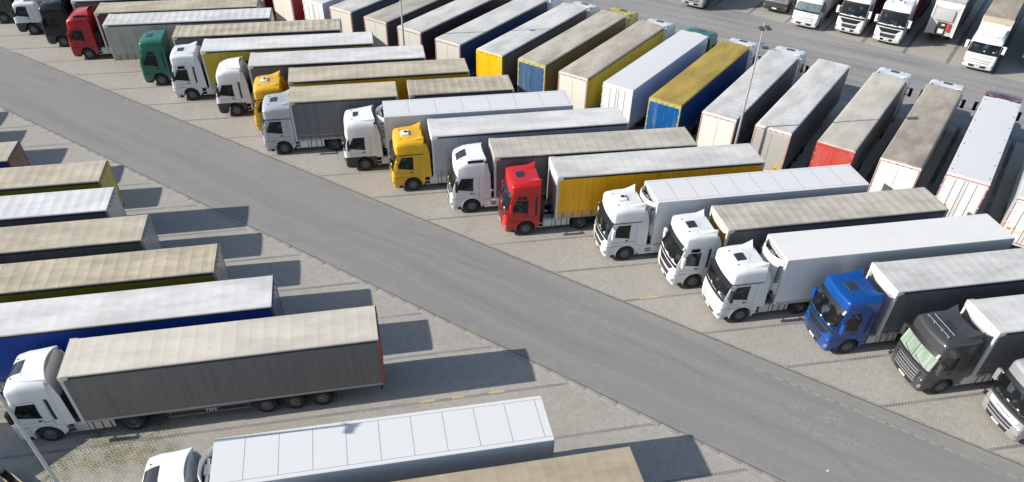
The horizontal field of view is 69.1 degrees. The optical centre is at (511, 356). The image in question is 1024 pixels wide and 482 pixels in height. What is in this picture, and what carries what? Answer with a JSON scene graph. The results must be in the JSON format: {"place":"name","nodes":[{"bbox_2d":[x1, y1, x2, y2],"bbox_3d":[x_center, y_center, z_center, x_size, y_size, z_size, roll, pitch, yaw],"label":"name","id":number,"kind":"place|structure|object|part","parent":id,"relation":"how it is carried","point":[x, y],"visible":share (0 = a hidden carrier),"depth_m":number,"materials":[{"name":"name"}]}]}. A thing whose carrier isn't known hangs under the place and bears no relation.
{"place":"outdoors","nodes":[
{"label":"outdoors","id":0,"kind":"place"},
{"bbox_2d":[0,110,780,481],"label":"car park","id":1,"kind":"structure","parent":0,"point":[432,358],"depth_m":37.62,"materials":[{"name":"grey concrete"}]},
{"bbox_2d":[0,468,21,481],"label":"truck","id":2,"kind":"object","parent":1,"relation":"on","point":[6,475],"visible":1,"depth_m":33.10,"materials":[{"name":"beige metal"}]},
{"bbox_2d":[0,141,30,167],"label":"truck","id":3,"kind":"object","parent":1,"relation":"on","point":[12,154],"visible":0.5,"depth_m":46.96,"materials":[{"name":"paint"}]},
{"bbox_2d":[0,394,58,481],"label":"lamp post","id":4,"kind":"object","parent":1,"relation":"on","point":[32,444],"visible":1,"depth_m":28.27,"materials":[{"name":"grey metal"}]},
{"bbox_2d":[0,160,124,206],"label":"truck","id":5,"kind":"object","parent":1,"relation":"on","point":[54,177],"visible":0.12,"depth_m":44.56,"materials":[{"name":"paint"}]},
{"bbox_2d":[0,187,126,226],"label":"truck","id":6,"kind":"object","parent":1,"relation":"on","point":[54,207],"visible":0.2,"depth_m":42.29,"materials":[{"name":"paint"}]},
{"bbox_2d":[0,214,161,263],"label":"truck","id":7,"kind":"object","parent":1,"relation":"on","point":[55,240],"visible":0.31,"depth_m":40.12,"materials":[{"name":"fabric"}]},
{"bbox_2d":[43,418,167,476],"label":"weeds","id":8,"kind":"object","parent":1,"relation":"on","point":[110,443],"visible":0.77,"depth_m":34.73,"materials":[{"name":"green plant"}]},
{"bbox_2d":[0,244,229,302],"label":"truck","id":9,"kind":"object","parent":1,"relation":"on","point":[60,277],"visible":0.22,"depth_m":38.00,"materials":[{"name":"fabric"}]},
{"bbox_2d":[0,275,283,391],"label":"truck","id":10,"kind":"object","parent":1,"relation":"on","point":[30,325],"visible":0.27,"depth_m":35.85,"materials":[{"name":"fabric"}]},
{"bbox_2d":[3,305,385,440],"bbox_3d":[-14.776,0.682,35.429,17.063,4.371,3.354,-7,44,-9],"label":"truck","id":11,"kind":"object","parent":1,"relation":"on","point":[134,380],"visible":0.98,"depth_m":34.34,"materials":[{"name":"fabric"}]},
{"bbox_2d":[142,396,554,481],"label":"truck","id":12,"kind":"object","parent":1,"relation":"on","point":[399,447],"visible":0.99,"depth_m":30.05,"materials":[{"name":"paint"}]},
{"bbox_2d":[0,107,783,481],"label":"kerb","id":13,"kind":"structure","parent":1,"relation":"on","point":[620,405],"depth_m":41.77,"materials":[{"name":"grey concrete"}]},
{"bbox_2d":[393,447,644,481],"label":"truck","id":14,"kind":"object","parent":1,"relation":"on","point":[616,465],"visible":1,"depth_m":29.18,"materials":[{"name":"paint"}]},
{"bbox_2d":[0,46,1023,481],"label":"road","id":15,"kind":"structure","parent":0,"point":[726,398],"depth_m":42.48,"materials":[{"name":"grey asphalt"}]},
{"bbox_2d":[0,106,784,481],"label":"gutter","id":16,"kind":"object","parent":15,"relation":"on","point":[410,302],"visible":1,"depth_m":42.06,"materials":[{"name":"grey concrete"}]},
{"bbox_2d":[17,53,1023,465],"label":"gutter","id":17,"kind":"object","parent":15,"relation":"on","point":[573,281],"visible":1,"depth_m":43.87,"materials":[{"name":"grey concrete"}]},
{"bbox_2d":[755,368,1023,481],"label":"road line","id":18,"kind":"object","parent":15,"relation":"on","point":[920,437],"visible":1,"depth_m":36.86,"materials":[{"name":"paint"}]},
{"bbox_2d":[765,373,1021,479],"bbox_3d":[21.565,4.758,35.238,19.891,0.001,0.070,25,48,23],"label":"tar seam","id":19,"kind":"object","parent":15,"relation":"on","point":[899,429],"visible":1,"depth_m":36.21,"materials":[{"name":"black asphalt"}]},
{"bbox_2d":[0,17,1023,462],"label":"parking bays","id":20,"kind":"object","parent":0,"point":[868,371],"depth_m":45.73,"materials":[{"name":"grey concrete"}]},
{"bbox_2d":[0,0,14,22],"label":"truck","id":21,"kind":"object","parent":20,"relation":"on","point":[6,15],"visible":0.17,"depth_m":71.96,"materials":[{"name":"paint"}]},
{"bbox_2d":[11,0,42,34],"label":"truck","id":22,"kind":"object","parent":20,"relation":"on","point":[26,15],"visible":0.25,"depth_m":69.53,"materials":[{"name":"paint"}]},
{"bbox_2d":[39,0,159,46],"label":"truck","id":23,"kind":"object","parent":20,"relation":"on","point":[54,14],"visible":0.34,"depth_m":67.05,"materials":[{"name":"paint"}]},
{"bbox_2d":[66,0,260,58],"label":"truck","id":24,"kind":"object","parent":20,"relation":"on","point":[86,36],"visible":0.41,"depth_m":65.71,"materials":[{"name":"paint"}]},
{"bbox_2d":[102,8,274,60],"bbox_3d":[-27.854,-27.981,65.531,13.750,4.014,2.576,-6,44,-8],"label":"semi trailer","id":25,"kind":"object","parent":20,"relation":"on","point":[124,33],"visible":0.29,"depth_m":63.74,"materials":[{"name":"white fabric"}]},
{"bbox_2d":[139,19,342,84],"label":"truck","id":26,"kind":"object","parent":20,"relation":"on","point":[155,50],"visible":0.41,"depth_m":62.05,"materials":[{"name":"paint"}]},
{"bbox_2d":[170,31,373,99],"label":"truck","id":27,"kind":"object","parent":20,"relation":"on","point":[194,66],"visible":0.42,"depth_m":60.02,"materials":[{"name":"paint"}]},
{"bbox_2d":[215,45,425,115],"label":"truck","id":28,"kind":"object","parent":20,"relation":"on","point":[235,78],"visible":0.34,"depth_m":58.13,"materials":[{"name":"paint"}]},
{"bbox_2d":[251,58,469,130],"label":"truck","id":29,"kind":"object","parent":20,"relation":"on","point":[400,74],"visible":0.36,"depth_m":56.33,"materials":[{"name":"paint"}]},
{"bbox_2d":[260,75,513,153],"bbox_3d":[-9.215,-18.207,55.559,18.623,4.266,3.353,-6,44,-8],"label":"truck","id":30,"kind":"object","parent":20,"relation":"on","point":[308,116],"visible":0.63,"depth_m":53.94,"materials":[{"name":"paint"}]},
{"bbox_2d":[400,0,404,45],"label":"lamp post","id":31,"kind":"object","parent":20,"relation":"on","point":[402,23],"visible":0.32,"depth_m":61.05,"materials":[{"name":"grey metal"}]},
{"bbox_2d":[342,90,572,170],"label":"truck","id":32,"kind":"object","parent":20,"relation":"on","point":[367,135],"visible":0.42,"depth_m":52.31,"materials":[{"name":"paint"}]},
{"bbox_2d":[389,106,628,190],"bbox_3d":[-0.335,-14.664,52.058,16.553,4.266,3.353,-7,44,-8],"label":"truck","id":33,"kind":"object","parent":20,"relation":"on","point":[413,161],"visible":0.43,"depth_m":50.52,"materials":[{"name":"paint"}]},
{"bbox_2d":[16,52,1023,464],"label":"kerb","id":34,"kind":"structure","parent":20,"relation":"on","point":[570,278],"depth_m":44.09,"materials":[{"name":"grey concrete"}]},
{"bbox_2d":[420,296,658,402],"bbox_3d":[2.358,-0.286,40.049,15.867,0.001,1.836,-25,50,-25],"label":"parking line marking","id":35,"kind":"object","parent":20,"relation":"on","point":[503,390],"visible":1,"depth_m":37.70,"materials":[{"name":"white paint"}]},
{"bbox_2d":[447,127,697,211],"bbox_3d":[3.859,-12.737,50.051,16.543,4.381,3.353,-6,44,-7],"label":"truck","id":36,"kind":"object","parent":20,"relation":"on","point":[473,179],"visible":0.5,"depth_m":48.60,"materials":[{"name":"paint"}]},
{"bbox_2d":[498,143,764,234],"bbox_3d":[7.596,-10.981,48.363,17.013,4.298,3.353,-6,44,-8],"label":"truck","id":37,"kind":"object","parent":20,"relation":"on","point":[578,186],"visible":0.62,"depth_m":47.02,"materials":[{"name":"fabric"}]},
{"bbox_2d":[593,164,869,259],"bbox_3d":[13.501,-9.140,46.601,16.703,4.265,3.353,-7,44,-8],"label":"truck","id":38,"kind":"object","parent":20,"relation":"on","point":[626,218],"visible":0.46,"depth_m":45.08,"materials":[{"name":"paint"}]},
{"bbox_2d":[734,22,771,143],"bbox_3d":[15.572,-16.543,49.543,0.860,11.000,0.620,-4,44,-6],"label":"lamp post","id":39,"kind":"object","parent":20,"relation":"on","point":[766,27],"visible":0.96,"depth_m":47.93,"materials":[{"name":"grey metal"}]},
{"bbox_2d":[658,187,948,287],"bbox_3d":[17.249,-7.256,44.690,16.783,4.297,3.353,-7,44,-8],"label":"truck","id":40,"kind":"object","parent":20,"relation":"on","point":[691,244],"visible":0.51,"depth_m":43.18,"materials":[{"name":"paint"}]},
{"bbox_2d":[702,214,1014,321],"bbox_3d":[19.556,-5.127,42.532,17.153,4.266,3.353,-6,44,-8],"label":"truck","id":41,"kind":"object","parent":20,"relation":"on","point":[781,271],"visible":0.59,"depth_m":41.13,"materials":[{"name":"paint"}]},
{"bbox_2d":[803,248,1023,352],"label":"truck","id":42,"kind":"object","parent":20,"relation":"on","point":[846,312],"visible":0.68,"depth_m":39.17,"materials":[{"name":"paint"}]},
{"bbox_2d":[891,294,1023,392],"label":"truck","id":43,"kind":"object","parent":20,"relation":"on","point":[976,340],"visible":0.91,"depth_m":37.00,"materials":[{"name":"paint"}]},
{"bbox_2d":[981,358,1023,441],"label":"truck","id":44,"kind":"object","parent":20,"relation":"on","point":[1002,403],"visible":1,"depth_m":35.43,"materials":[{"name":"paint"}]},
{"bbox_2d":[274,17,1023,247],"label":"bays","id":45,"kind":"object","parent":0,"point":[995,200],"visible":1,"depth_m":56.06,"materials":[{"name":"grey concrete"}]},
{"bbox_2d":[260,0,275,16],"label":"truck","id":46,"kind":"object","parent":45,"relation":"on","point":[266,3],"visible":0.05,"depth_m":71.47,"materials":[{"name":"paint"}]},
{"bbox_2d":[273,0,305,20],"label":"truck","id":47,"kind":"object","parent":45,"relation":"on","point":[288,10],"visible":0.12,"depth_m":69.97,"materials":[{"name":"paint"}]},
{"bbox_2d":[302,0,344,19],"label":"truck","id":48,"kind":"object","parent":45,"relation":"on","point":[316,9],"visible":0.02,"depth_m":67.85,"materials":[{"name":"paint"}]},
{"bbox_2d":[329,0,401,32],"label":"truck","id":49,"kind":"object","parent":45,"relation":"on","point":[350,14],"visible":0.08,"depth_m":66.77,"materials":[{"name":"paint"}]},
{"bbox_2d":[364,0,454,46],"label":"truck","id":50,"kind":"object","parent":45,"relation":"on","point":[383,24],"visible":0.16,"depth_m":65.53,"materials":[{"name":"paint"}]},
{"bbox_2d":[397,0,512,59],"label":"truck","id":51,"kind":"object","parent":45,"relation":"on","point":[426,30],"visible":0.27,"depth_m":64.89,"materials":[{"name":"paint"}]},
{"bbox_2d":[435,0,561,76],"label":"truck","id":52,"kind":"object","parent":45,"relation":"on","point":[465,41],"visible":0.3,"depth_m":63.75,"materials":[{"name":"paint"}]},
{"bbox_2d":[476,1,599,90],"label":"truck","id":53,"kind":"object","parent":45,"relation":"on","point":[501,55],"visible":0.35,"depth_m":62.19,"materials":[{"name":"paint"}]},
{"bbox_2d":[517,5,638,92],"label":"truck","id":54,"kind":"object","parent":45,"relation":"on","point":[540,67],"visible":0.52,"depth_m":60.93,"materials":[{"name":"paint"}]},
{"bbox_2d":[558,14,675,108],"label":"truck","id":55,"kind":"object","parent":45,"relation":"on","point":[582,79],"visible":0.58,"depth_m":59.37,"materials":[{"name":"paint"}]},
{"bbox_2d":[600,23,717,129],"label":"truck","id":56,"kind":"object","parent":45,"relation":"on","point":[630,90],"visible":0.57,"depth_m":58.15,"materials":[{"name":"paint"}]},
{"bbox_2d":[645,34,761,135],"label":"truck","id":57,"kind":"object","parent":45,"relation":"on","point":[686,97],"visible":0.73,"depth_m":56.85,"materials":[{"name":"paint"}]},
{"bbox_2d":[696,44,808,146],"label":"truck","id":58,"kind":"object","parent":45,"relation":"on","point":[778,73],"visible":0.8,"depth_m":55.47,"materials":[{"name":"paint"}]},
{"bbox_2d":[750,58,850,170],"bbox_3d":[21.761,-18.091,56.412,2.576,4.014,14.250,25,49,23],"label":"semi trailer","id":59,"kind":"object","parent":45,"relation":"on","point":[788,124],"visible":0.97,"depth_m":53.65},
{"bbox_3d":[17.314,-14.668,52.033,1.188,2.805,0.095,25,49,23],"label":"rear door","id":60,"kind":"part","parent":59,"relation":"part of","materials":[{"name":"white metal"}]},
{"bbox_3d":[18.319,-14.188,51.555,1.188,2.805,0.095,25,49,23],"label":"rear door","id":61,"kind":"part","parent":59,"relation":"part of","materials":[{"name":"white metal"}]},
{"bbox_2d":[809,64,912,170],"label":"truck","id":62,"kind":"object","parent":45,"relation":"on","point":[855,131],"visible":0.84,"depth_m":52.74,"materials":[{"name":"paint"}]},
{"bbox_2d":[867,78,965,191],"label":"truck","id":63,"kind":"object","parent":45,"relation":"on","point":[906,156],"visible":0.89,"depth_m":50.42,"materials":[{"name":"paint"}]},
{"bbox_2d":[935,88,1022,216],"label":"truck","id":64,"kind":"object","parent":45,"relation":"on","point":[966,182],"visible":0.94,"depth_m":48.63,"materials":[{"name":"paint"}]},
{"bbox_2d":[999,159,1023,248],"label":"semi trailer","id":65,"kind":"object","parent":45,"relation":"on","point":[1012,220],"visible":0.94,"depth_m":46.15,"materials":[{"name":"white metal"}]},
{"bbox_3d":[31.085,-8.298,45.807,1.288,2.705,0.090,26,49,23],"label":"rear door","id":66,"kind":"part","parent":65,"relation":"part of","materials":[{"name":"white metal"}]},
{"bbox_3d":[32.171,-7.778,45.287,1.288,2.705,0.090,26,49,23],"label":"rear door","id":67,"kind":"part","parent":65,"relation":"part of","materials":[{"name":"white metal"}]},
{"bbox_2d":[562,0,1023,142],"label":"access lane","id":68,"kind":"structure","parent":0,"point":[920,55],"depth_m":72.92,"materials":[{"name":"grey asphalt"}]},
{"bbox_2d":[681,0,710,7],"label":"truck","id":69,"kind":"object","parent":68,"relation":"on","point":[700,3],"visible":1,"depth_m":78.71,"materials":[{"name":"paint"}]},
{"bbox_2d":[763,0,796,11],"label":"truck","id":70,"kind":"object","parent":68,"relation":"on","point":[781,5],"visible":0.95,"depth_m":77.99,"materials":[{"name":"paint"}]},
{"bbox_2d":[791,0,843,27],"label":"truck","id":71,"kind":"object","parent":68,"relation":"on","point":[811,13],"visible":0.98,"depth_m":74.57,"materials":[{"name":"paint"}]},
{"bbox_2d":[835,0,886,33],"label":"truck","id":72,"kind":"object","parent":68,"relation":"on","point":[856,16],"visible":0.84,"depth_m":73.37,"materials":[{"name":"paint"}]},
{"bbox_2d":[873,0,931,43],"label":"truck","id":73,"kind":"object","parent":68,"relation":"on","point":[897,19],"visible":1,"depth_m":71.52,"materials":[{"name":"paint"}]},
{"bbox_2d":[925,0,976,39],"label":"semi trailer","id":74,"kind":"object","parent":68,"relation":"on","point":[948,18],"visible":1,"depth_m":71.33,"materials":[{"name":"white metal"}]},
{"bbox_2d":[961,0,1023,70],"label":"truck","id":75,"kind":"object","parent":68,"relation":"on","point":[992,33],"visible":1,"depth_m":67.46,"materials":[{"name":"paint"}]}
]}

